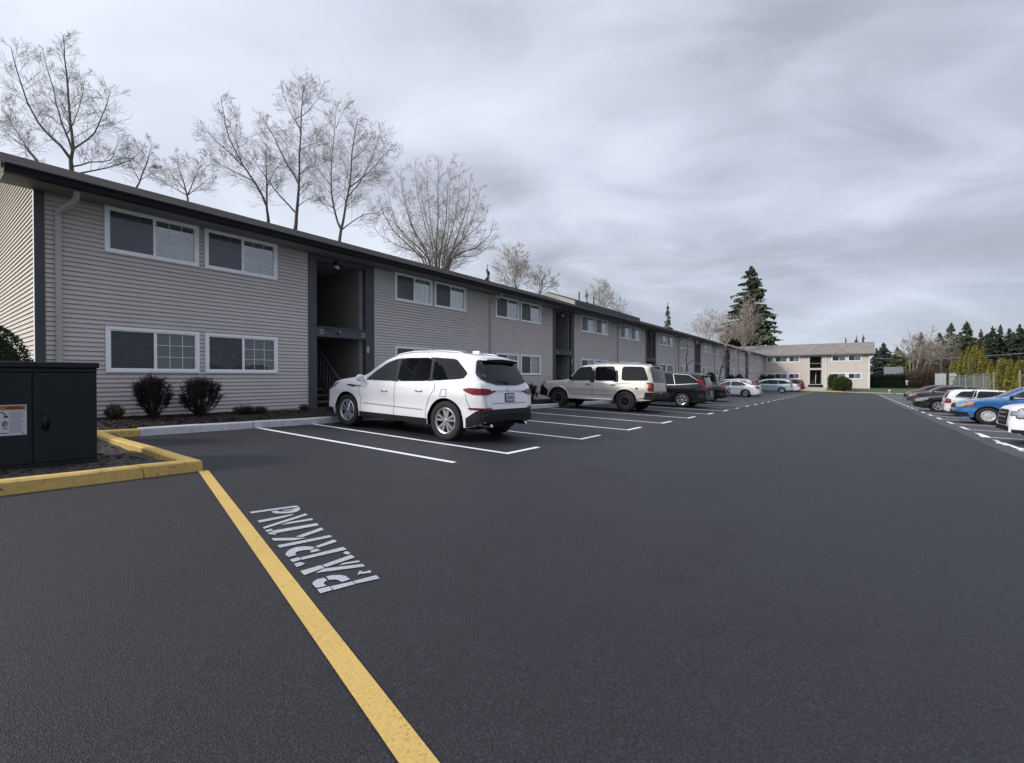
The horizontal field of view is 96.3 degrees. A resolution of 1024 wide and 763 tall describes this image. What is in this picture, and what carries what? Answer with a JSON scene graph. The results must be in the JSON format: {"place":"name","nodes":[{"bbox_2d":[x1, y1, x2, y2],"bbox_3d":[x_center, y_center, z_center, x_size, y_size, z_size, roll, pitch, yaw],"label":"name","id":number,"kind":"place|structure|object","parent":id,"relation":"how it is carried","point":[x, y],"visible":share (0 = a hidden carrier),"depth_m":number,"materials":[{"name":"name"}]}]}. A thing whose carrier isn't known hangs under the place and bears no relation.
{"place":"outdoors","nodes":[
{"label":"outdoors","id":0,"kind":"place"},
{"bbox_2d":[0,391,1023,762],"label":"parking lot","id":1,"kind":"structure","parent":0,"point":[808,577],"depth_m":2.69,"materials":[{"name":"grey asphalt"}]},
{"bbox_2d":[0,426,167,478],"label":"planting bed","id":2,"kind":"object","parent":1,"relation":"on","point":[113,459],"visible":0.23,"depth_m":5.91,"materials":[{"name":"soil"}]},
{"bbox_2d":[0,324,34,361],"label":"round shrub","id":3,"kind":"object","parent":2,"relation":"on","point":[9,351],"visible":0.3,"depth_m":7.27,"materials":[{"name":"green plant"}]},
{"bbox_2d":[0,361,98,470],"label":"utility cabinet","id":4,"kind":"object","parent":2,"relation":"on","point":[48,414],"visible":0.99,"depth_m":5.46,"materials":[{"name":"black metal"}]},
{"bbox_2d":[0,428,202,495],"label":"yellow kerb","id":5,"kind":"structure","parent":1,"relation":"on","point":[176,463],"depth_m":5.21,"materials":[{"name":"paint"}]},
{"bbox_2d":[250,506,378,592],"bbox_3d":[-1.588,1.196,3.483,0.398,0.042,1.948,0,1,-39],"label":"parking lettering","id":6,"kind":"object","parent":1,"relation":"on","point":[317,583],"visible":1,"depth_m":3.24,"materials":[{"name":"white paint"}]},
{"bbox_2d":[199,470,439,762],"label":"yellow line","id":7,"kind":"object","parent":1,"relation":"on","point":[403,741],"visible":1,"depth_m":2.06,"materials":[{"name":"paint"}]},
{"bbox_2d":[137,400,614,435],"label":"white kerb","id":8,"kind":"structure","parent":1,"relation":"on","point":[171,429],"depth_m":10.03,"materials":[{"name":"paint"}]},
{"bbox_2d":[329,350,530,439],"bbox_3d":[-2.169,0.213,10.726,5.396,1.810,2.171,2,1,36],"label":"parked car","id":9,"kind":"object","parent":1,"relation":"on","point":[448,395],"visible":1,"depth_m":9.38,"materials":[{"name":"white paint"}]},
{"bbox_2d":[259,391,806,462],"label":"stall lines","id":10,"kind":"object","parent":1,"relation":"on","point":[477,448],"visible":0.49,"depth_m":9.24,"materials":[{"name":"white paint"}]},
{"bbox_2d":[540,363,669,410],"bbox_3d":[3.978,0.188,20.338,5.483,1.997,2.218,2,1,36],"label":"parked car","id":11,"kind":"object","parent":1,"relation":"on","point":[630,386],"visible":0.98,"depth_m":19.19,"materials":[{"name":"grey paint"}]},
{"bbox_2d":[657,371,713,406],"bbox_3d":[7.664,0.345,24.378,5.482,1.789,2.330,2,1,36],"label":"parked car","id":12,"kind":"object","parent":1,"relation":"on","point":[684,389],"visible":0.41,"depth_m":22.68,"materials":[{"name":"black paint"}]},
{"bbox_2d":[711,382,730,399],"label":"parked car","id":13,"kind":"object","parent":1,"relation":"on","point":[721,391],"visible":0.23,"depth_m":30.24,"materials":[{"name":"black paint"}]},
{"bbox_2d":[719,380,761,396],"bbox_3d":[19.928,0.614,41.956,5.131,1.454,2.032,2,1,36],"label":"parked car","id":14,"kind":"object","parent":1,"relation":"on","point":[742,388],"visible":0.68,"depth_m":40.68,"materials":[{"name":"white paint"}]},
{"bbox_2d":[759,379,793,392],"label":"parked car","id":15,"kind":"object","parent":1,"relation":"on","point":[782,385],"visible":0.61,"depth_m":57.52,"materials":[{"name":"blue paint"}]},
{"bbox_2d":[873,393,1023,460],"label":"tar seam","id":16,"kind":"object","parent":1,"relation":"on","point":[964,434],"visible":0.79,"depth_m":12.07,"materials":[{"name":"black asphalt"}]},
{"bbox_2d":[0,0,1023,373],"label":"sky","id":17,"kind":"structure","parent":0,"point":[865,158],"materials":[{"name":"grey"}]},
{"bbox_2d":[826,388,920,392],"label":"lawn","id":18,"kind":"structure","parent":0,"point":[885,390],"depth_m":71.29,"materials":[{"name":"green plant"}]},
{"bbox_2d":[830,376,852,389],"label":"round shrub","id":19,"kind":"object","parent":18,"relation":"on","point":[841,383],"visible":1,"depth_m":70.23,"materials":[{"name":"green plant"}]},
{"bbox_2d":[870,374,909,387],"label":"dark hedge","id":20,"kind":"object","parent":18,"relation":"on","point":[887,381],"visible":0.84,"depth_m":79.12,"materials":[{"name":"green plant"}]},
{"bbox_2d":[883,367,903,375],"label":"neighbour house","id":21,"kind":"structure","parent":18,"relation":"on","point":[891,370],"depth_m":86.70,"materials":[{"name":"grey"}]},
{"bbox_2d":[892,330,920,369],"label":"birch tree","id":22,"kind":"object","parent":18,"relation":"on","point":[908,350],"visible":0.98,"depth_m":94.79,"materials":[{"name":"grey plant"}]},
{"bbox_2d":[894,331,926,372],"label":"birch tree","id":23,"kind":"object","parent":18,"relation":"on","point":[913,337],"visible":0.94,"depth_m":95.81,"materials":[{"name":"grey plant"}]},
{"bbox_2d":[910,334,935,385],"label":"birch tree","id":24,"kind":"object","parent":18,"relation":"on","point":[922,349],"visible":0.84,"depth_m":97.04,"materials":[{"name":"grey plant"}]},
{"bbox_2d":[897,360,949,387],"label":"brown hedge","id":25,"kind":"object","parent":18,"relation":"on","point":[922,376],"visible":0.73,"depth_m":82.92,"materials":[{"name":"brown plant"}]},
{"bbox_2d":[917,326,941,365],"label":"birch tree","id":26,"kind":"object","parent":18,"relation":"on","point":[931,343],"visible":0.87,"depth_m":97.96,"materials":[{"name":"grey plant"}]},
{"bbox_2d":[935,372,945,384],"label":"fence panel","id":27,"kind":"object","parent":18,"relation":"on","point":[940,378],"visible":0.69,"depth_m":76.99,"materials":[{"name":"silver metal"}]},
{"bbox_2d":[926,333,958,370],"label":"birch tree","id":28,"kind":"object","parent":18,"relation":"on","point":[939,349],"visible":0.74,"depth_m":98.95,"materials":[{"name":"grey plant"}]},
{"bbox_2d":[948,360,958,384],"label":"arborvitae","id":29,"kind":"object","parent":18,"relation":"on","point":[954,365],"visible":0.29,"depth_m":65.92,"materials":[{"name":"green plant"}]},
{"bbox_2d":[956,353,963,373],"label":"arborvitae","id":30,"kind":"object","parent":18,"relation":"on","point":[960,365],"visible":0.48,"depth_m":64.90,"materials":[{"name":"green plant"}]},
{"bbox_2d":[962,347,969,373],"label":"arborvitae","id":31,"kind":"object","parent":18,"relation":"on","point":[965,362],"visible":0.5,"depth_m":63.96,"materials":[{"name":"green plant"}]},
{"bbox_2d":[967,346,979,385],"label":"arborvitae","id":32,"kind":"object","parent":18,"relation":"on","point":[973,356],"visible":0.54,"depth_m":62.79,"materials":[{"name":"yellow plant"}]},
{"bbox_2d":[975,346,987,387],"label":"arborvitae","id":33,"kind":"object","parent":18,"relation":"on","point":[982,367],"visible":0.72,"depth_m":61.85,"materials":[{"name":"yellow plant"}]},
{"bbox_2d":[874,393,1023,458],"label":"old asphalt strip","id":34,"kind":"object","parent":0,"point":[975,427],"visible":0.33,"depth_m":15.53,"materials":[{"name":"grey asphalt"}]},
{"bbox_2d":[903,385,957,396],"bbox_3d":[38.496,1.048,41.553,4.611,1.505,1.960,2,1,36],"label":"parked car","id":35,"kind":"object","parent":34,"relation":"on","point":[923,389],"visible":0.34,"depth_m":41.55,"materials":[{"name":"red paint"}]},
{"bbox_2d":[906,386,984,400],"bbox_3d":[32.020,1.022,33.891,4.323,1.447,1.902,2,1,36],"label":"parked car","id":36,"kind":"object","parent":34,"relation":"on","point":[939,391],"visible":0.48,"depth_m":33.65,"materials":[{"name":"grey paint"}]},
{"bbox_2d":[913,389,988,411],"bbox_3d":[24.415,1.029,24.451,4.544,1.287,1.799,2,1,36],"label":"parked car","id":37,"kind":"object","parent":34,"relation":"on","point":[933,403],"visible":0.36,"depth_m":24.89,"materials":[{"name":"black paint"}]},
{"bbox_2d":[885,395,1023,447],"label":"parking lines","id":38,"kind":"object","parent":34,"relation":"on","point":[965,424],"visible":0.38,"depth_m":15.24,"materials":[{"name":"white paint"}]},
{"bbox_2d":[940,389,1005,410],"bbox_3d":[21.981,1.015,20.683,3.824,1.280,1.682,2,1,36],"label":"parked car","id":39,"kind":"object","parent":34,"relation":"on","point":[950,397],"visible":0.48,"depth_m":20.96,"materials":[{"name":"white paint"}]},
{"bbox_2d":[949,387,1023,423],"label":"parked car","id":40,"kind":"object","parent":34,"relation":"on","point":[983,410],"visible":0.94,"depth_m":16.92,"materials":[{"name":"blue paint"}]},
{"bbox_2d":[996,403,1023,435],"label":"parked car","id":41,"kind":"object","parent":34,"relation":"on","point":[1010,418],"visible":1,"depth_m":10.91,"materials":[{"name":"white paint"}]},
{"bbox_3d":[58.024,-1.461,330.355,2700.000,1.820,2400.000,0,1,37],"label":"ground","id":42,"kind":"structure","parent":0,"visible":0},
{"bbox_2d":[0,29,149,184],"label":"bare tree","id":43,"kind":"object","parent":42,"relation":"on","point":[73,147],"visible":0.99,"depth_m":25.87,"materials":[{"name":"grey plant"}]},
{"bbox_2d":[111,134,163,187],"bbox_3d":[-21.966,-6.760,27.092,2.599,15.484,1.807,0,1,10],"label":"bare tree","id":44,"kind":"object","parent":42,"relation":"on","point":[142,158],"visible":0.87,"depth_m":26.91,"materials":[{"name":"grey plant"}]},
{"bbox_2d":[145,148,223,200],"bbox_3d":[-20.970,-7.090,29.617,5.156,16.190,2.835,0,1,-3],"label":"bare tree","id":45,"kind":"object","parent":42,"relation":"on","point":[180,177],"visible":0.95,"depth_m":29.78,"materials":[{"name":"grey plant"}]},
{"bbox_2d":[192,91,301,222],"bbox_3d":[-16.408,-8.284,28.885,6.385,18.676,4.046,0,1,-12],"label":"bare tree","id":46,"kind":"object","parent":42,"relation":"on","point":[241,164],"visible":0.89,"depth_m":28.37,"materials":[{"name":"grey plant"}]},
{"bbox_2d":[231,66,334,229],"bbox_3d":[-13.534,-8.784,27.799,5.802,19.712,4.727,0,1,-3],"label":"bare tree","id":47,"kind":"object","parent":42,"relation":"on","point":[298,179],"visible":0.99,"depth_m":27.79,"materials":[{"name":"grey plant"}]},
{"bbox_2d":[294,84,403,241],"bbox_3d":[-10.833,-8.927,30.205,7.335,20.037,4.372,0,1,16],"label":"bare tree","id":48,"kind":"object","parent":42,"relation":"on","point":[350,185],"visible":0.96,"depth_m":29.98,"materials":[{"name":"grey plant"}]},
{"bbox_2d":[97,399,600,429],"bbox_3d":[18.801,0.989,45.321,2.280,1.197,90.600,0,1,37],"label":"mulch bed","id":49,"kind":"object","parent":42,"relation":"on","point":[179,419],"visible":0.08,"depth_m":10.61,"materials":[{"name":"brown soil"}]},
{"bbox_2d":[102,401,125,418],"bbox_3d":[-8.156,0.573,9.407,0.396,0.387,0.397,0,1,37],"label":"plant","id":50,"kind":"object","parent":49,"relation":"on","point":[114,411],"visible":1,"depth_m":9.35,"materials":[{"name":"green plant"}]},
{"bbox_2d":[128,371,176,417],"bbox_3d":[-7.701,0.268,9.834,0.855,1.038,0.751,0,1,-13],"label":"barberry bush","id":51,"kind":"object","parent":49,"relation":"on","point":[151,397],"visible":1,"depth_m":9.73,"materials":[{"name":"black plant"}]},
{"bbox_2d":[175,372,223,415],"bbox_3d":[-7.201,0.289,10.624,0.803,1.005,0.972,0,1,18],"label":"barberry bush","id":52,"kind":"object","parent":49,"relation":"on","point":[197,392],"visible":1,"depth_m":10.50,"materials":[{"name":"black plant"}]},
{"bbox_2d":[233,404,256,413],"bbox_3d":[-6.635,0.666,11.372,0.585,0.252,0.593,0,1,37],"label":"plant","id":53,"kind":"object","parent":49,"relation":"on","point":[244,409],"visible":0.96,"depth_m":11.28,"materials":[{"name":"green plant"}]},
{"bbox_2d":[0,399,593,477],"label":"bark chips","id":54,"kind":"object","parent":49,"relation":"on","point":[105,423],"visible":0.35,"depth_m":9.40,"materials":[{"name":"black"}]},
{"bbox_2d":[528,383,538,400],"bbox_3d":[0.882,0.446,21.386,0.837,0.928,0.863,0,1,37],"label":"barberry bush","id":55,"kind":"object","parent":49,"relation":"on","point":[533,390],"visible":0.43,"depth_m":21.28,"materials":[{"name":"black plant"}]},
{"bbox_2d":[679,337,703,371],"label":"young tree","id":56,"kind":"object","parent":49,"relation":"on","point":[686,366],"visible":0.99,"depth_m":40.61,"materials":[{"name":"brown plant"}]},
{"bbox_2d":[714,319,744,380],"bbox_3d":[24.008,-2.611,49.971,3.968,8.547,2.128,0,1,-27],"label":"young tree","id":57,"kind":"object","parent":49,"relation":"on","point":[721,348],"visible":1,"depth_m":50.02,"materials":[{"name":"brown plant"}]},
{"bbox_2d":[0,152,731,429],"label":"apartment building","id":58,"kind":"structure","parent":42,"relation":"on","point":[123,285],"depth_m":11.82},
{"bbox_2d":[104,205,198,266],"bbox_3d":[-8.140,-3.246,10.412,0.215,0.985,1.735,0,1,37],"label":"window","id":59,"kind":"structure","parent":58,"relation":"in","point":[126,232],"depth_m":10.29,"materials":[{"name":"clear glass"}]},
{"bbox_2d":[105,326,199,372],"bbox_3d":[-8.140,-0.693,10.438,0.215,0.980,1.735,0,1,37],"label":"window","id":60,"kind":"structure","parent":58,"relation":"in","point":[127,349],"depth_m":10.32,"materials":[{"name":"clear glass"}]},
{"bbox_2d":[204,228,276,279],"bbox_3d":[-7.029,-3.260,11.913,0.215,0.985,1.750,0,1,37],"label":"window","id":61,"kind":"structure","parent":58,"relation":"in","point":[226,252],"depth_m":11.79,"materials":[{"name":"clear glass"}]},
{"bbox_2d":[204,333,277,372],"bbox_3d":[-7.029,-0.708,11.938,0.215,0.980,1.750,0,1,37],"label":"window","id":62,"kind":"structure","parent":58,"relation":"in","point":[224,353],"depth_m":11.82,"materials":[{"name":"white glass"}]},
{"bbox_2d":[394,272,432,305],"bbox_3d":[-3.585,-3.306,16.561,0.215,0.985,1.740,0,1,37],"label":"window","id":63,"kind":"structure","parent":58,"relation":"in","point":[407,289],"depth_m":16.46,"materials":[{"name":"white glass"}]},
{"bbox_2d":[394,346,432,355],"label":"window","id":64,"kind":"structure","parent":58,"relation":"in","point":[398,350],"depth_m":16.25,"materials":[{"name":"white glass"}]},
{"bbox_2d":[434,281,465,311],"bbox_3d":[-2.472,-3.321,18.064,0.215,0.985,1.740,0,1,37],"label":"window","id":65,"kind":"structure","parent":58,"relation":"in","point":[446,297],"depth_m":17.97,"materials":[{"name":"white glass"}]},
{"bbox_2d":[495,295,518,320],"bbox_3d":[-0.270,-3.350,21.037,0.215,0.985,1.740,0,1,37],"label":"window","id":66,"kind":"structure","parent":58,"relation":"in","point":[505,309],"depth_m":20.95,"materials":[{"name":"white glass"}]},
{"bbox_2d":[495,353,518,369],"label":"window","id":67,"kind":"structure","parent":58,"relation":"in","point":[506,355],"depth_m":21.32,"materials":[{"name":"white glass"}]},
{"bbox_2d":[520,301,540,324],"bbox_3d":[0.867,-3.366,22.572,0.215,0.985,1.740,0,1,37],"label":"window","id":68,"kind":"structure","parent":58,"relation":"in","point":[529,311],"depth_m":22.50,"materials":[{"name":"white glass"}]},
{"bbox_2d":[520,354,540,374],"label":"window","id":69,"kind":"structure","parent":58,"relation":"in","point":[530,364],"depth_m":22.53,"materials":[{"name":"white glass"}]},
{"bbox_2d":[581,315,594,333],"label":"window","id":70,"kind":"structure","parent":58,"relation":"in","point":[586,321],"depth_m":27.35,"materials":[{"name":"white glass"}]},
{"bbox_2d":[595,318,607,335],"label":"window","id":71,"kind":"structure","parent":58,"relation":"in","point":[600,324],"depth_m":28.85,"materials":[{"name":"white glass"}]},
{"bbox_2d":[620,324,629,339],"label":"window","id":72,"kind":"structure","parent":58,"relation":"in","point":[623,331],"depth_m":31.81,"materials":[{"name":"white glass"}]},
{"bbox_2d":[631,326,639,340],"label":"window","id":73,"kind":"structure","parent":58,"relation":"in","point":[635,332],"depth_m":33.40,"materials":[{"name":"white glass"}]},
{"bbox_2d":[363,153,503,271],"bbox_3d":[-5.822,-7.963,34.119,10.547,18.233,4.635,0,1,13],"label":"bare tree","id":74,"kind":"object","parent":42,"relation":"on","point":[446,260],"visible":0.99,"depth_m":33.56,"materials":[{"name":"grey plant"}]},
{"bbox_2d":[489,241,536,287],"bbox_3d":[0.205,-6.963,48.085,5.151,16.364,5.170,0,1,10],"label":"bare tree","id":75,"kind":"object","parent":42,"relation":"on","point":[515,272],"visible":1,"depth_m":48.08,"materials":[{"name":"grey plant"}]},
{"bbox_2d":[525,265,559,293],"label":"bare tree","id":76,"kind":"object","parent":42,"relation":"on","point":[539,281],"visible":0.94,"depth_m":49.96,"materials":[{"name":"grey plant"}]},
{"bbox_2d":[583,277,617,308],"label":"bare tree","id":77,"kind":"object","parent":42,"relation":"on","point":[601,295],"visible":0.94,"depth_m":59.89,"materials":[{"name":"grey plant"}]},
{"bbox_2d":[664,303,672,329],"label":"conifer","id":78,"kind":"object","parent":42,"relation":"on","point":[667,322],"visible":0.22,"depth_m":84.96,"materials":[{"name":"green plant"}]},
{"bbox_2d":[684,306,730,340],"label":"bare tree","id":79,"kind":"object","parent":42,"relation":"on","point":[707,327],"visible":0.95,"depth_m":74.83,"materials":[{"name":"grey plant"}]},
{"bbox_2d":[707,310,739,343],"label":"bare tree","id":80,"kind":"object","parent":42,"relation":"on","point":[727,320],"visible":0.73,"depth_m":77.87,"materials":[{"name":"grey plant"}]},
{"bbox_2d":[715,266,782,346],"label":"conifer","id":81,"kind":"object","parent":42,"relation":"on","point":[753,283],"visible":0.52,"depth_m":104.35,"materials":[{"name":"green plant"}]},
{"bbox_2d":[730,291,767,350],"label":"bare tree","id":82,"kind":"object","parent":42,"relation":"on","point":[745,336],"visible":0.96,"depth_m":85.02,"materials":[{"name":"brown plant"}]},
{"bbox_2d":[738,339,763,377],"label":"young tree","id":83,"kind":"object","parent":42,"relation":"on","point":[760,343],"visible":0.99,"depth_m":62.05,"materials":[{"name":"grey plant"}]},
{"bbox_2d":[687,333,875,389],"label":"apartment building","id":84,"kind":"structure","parent":42,"relation":"on","point":[813,364],"depth_m":77.17,"materials":[{"name":"white paint"}]},
{"bbox_2d":[774,356,787,362],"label":"window","id":85,"kind":"structure","parent":84,"relation":"in","point":[777,359],"depth_m":80.69,"materials":[{"name":"white glass"}]},
{"bbox_2d":[831,355,846,361],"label":"window","id":86,"kind":"structure","parent":84,"relation":"in","point":[834,358],"depth_m":75.74,"materials":[{"name":"white glass"}]},
{"bbox_2d":[848,354,861,361],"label":"window","id":87,"kind":"structure","parent":84,"relation":"in","point":[850,357],"depth_m":74.48,"materials":[{"name":"white glass"}]},
{"bbox_2d":[870,348,883,375],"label":"conifer","id":88,"kind":"object","parent":42,"relation":"on","point":[877,368],"visible":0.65,"depth_m":129.34,"materials":[{"name":"green plant"}]},
{"bbox_2d":[872,342,891,374],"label":"conifer","id":89,"kind":"object","parent":42,"relation":"on","point":[883,353],"visible":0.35,"depth_m":134.24,"materials":[{"name":"green plant"}]},
{"bbox_2d":[883,347,918,383],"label":"conifer","id":90,"kind":"object","parent":42,"relation":"on","point":[897,360],"visible":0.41,"depth_m":111.55,"materials":[{"name":"green plant"}]},
{"bbox_2d":[887,338,961,384],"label":"bare trees","id":91,"kind":"object","parent":42,"relation":"on","point":[945,363],"visible":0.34,"depth_m":110.37,"materials":[{"name":"brown"}]},
{"bbox_2d":[928,334,960,372],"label":"birch tree","id":92,"kind":"object","parent":42,"relation":"on","point":[941,357],"visible":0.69,"depth_m":99.90,"materials":[{"name":"grey plant"}]},
{"bbox_2d":[930,335,964,369],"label":"birch tree","id":93,"kind":"object","parent":42,"relation":"on","point":[949,350],"visible":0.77,"depth_m":100.99,"materials":[{"name":"grey plant"}]},
{"bbox_2d":[933,322,962,362],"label":"conifer","id":94,"kind":"object","parent":42,"relation":"on","point":[950,329],"visible":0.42,"depth_m":127.71,"materials":[{"name":"green plant"}]},
{"bbox_2d":[956,321,979,356],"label":"conifer","id":95,"kind":"object","parent":42,"relation":"on","point":[965,340],"visible":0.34,"depth_m":131.59,"materials":[{"name":"green plant"}]},
{"bbox_2d":[975,329,987,365],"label":"conifer","id":96,"kind":"object","parent":42,"relation":"on","point":[980,343],"visible":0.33,"depth_m":149.74,"materials":[{"name":"green plant"}]},
{"bbox_2d":[983,326,1007,368],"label":"conifer","id":97,"kind":"object","parent":42,"relation":"on","point":[991,342],"visible":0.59,"depth_m":139.53,"materials":[{"name":"green plant"}]},
{"bbox_2d":[994,324,1006,359],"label":"conifer","id":98,"kind":"object","parent":42,"relation":"on","point":[1000,334],"visible":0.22,"depth_m":141.67,"materials":[{"name":"green plant"}]},
{"bbox_2d":[996,328,1017,365],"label":"conifer","id":99,"kind":"object","parent":42,"relation":"on","point":[1008,337],"visible":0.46,"depth_m":137.93,"materials":[{"name":"green plant"}]},
{"bbox_2d":[1007,324,1023,367],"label":"conifer","id":100,"kind":"object","parent":42,"relation":"on","point":[1018,338],"visible":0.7,"depth_m":135.00,"materials":[{"name":"green plant"}]},
{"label":"fence strip","id":101,"kind":"structure","parent":42,"relation":"on","visible":0},
{"bbox_2d":[951,373,972,385],"bbox_3d":[56.649,0.371,57.650,2.146,2.878,2.248,0,1,37],"label":"green shrub","id":102,"kind":"object","parent":101,"relation":"on","point":[962,380],"visible":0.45,"depth_m":57.27,"materials":[{"name":"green plant"}]},
{"bbox_2d":[949,370,1020,389],"bbox_3d":[45.330,0.570,44.910,0.106,2.977,29.875,0,1,37],"label":"chain link fence","id":103,"kind":"object","parent":101,"relation":"on","point":[983,374],"visible":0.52,"depth_m":41.89,"materials":[{"name":"grey metal"}]},
{"bbox_2d":[985,359,993,389],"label":"arborvitae","id":104,"kind":"object","parent":101,"relation":"on","point":[990,370],"visible":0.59,"depth_m":59.92,"materials":[{"name":"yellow plant"}]},
{"bbox_2d":[995,358,1006,389],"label":"arborvitae","id":105,"kind":"object","parent":101,"relation":"on","point":[1001,370],"visible":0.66,"depth_m":53.84,"materials":[{"name":"green plant"}]},
{"bbox_2d":[1002,359,1013,390],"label":"arborvitae","id":106,"kind":"object","parent":101,"relation":"on","point":[1007,380],"visible":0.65,"depth_m":52.91,"materials":[{"name":"green plant"}]},
{"bbox_2d":[1009,367,1019,389],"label":"arborvitae","id":107,"kind":"object","parent":101,"relation":"on","point":[1015,376],"visible":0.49,"depth_m":52.02,"materials":[{"name":"green plant"}]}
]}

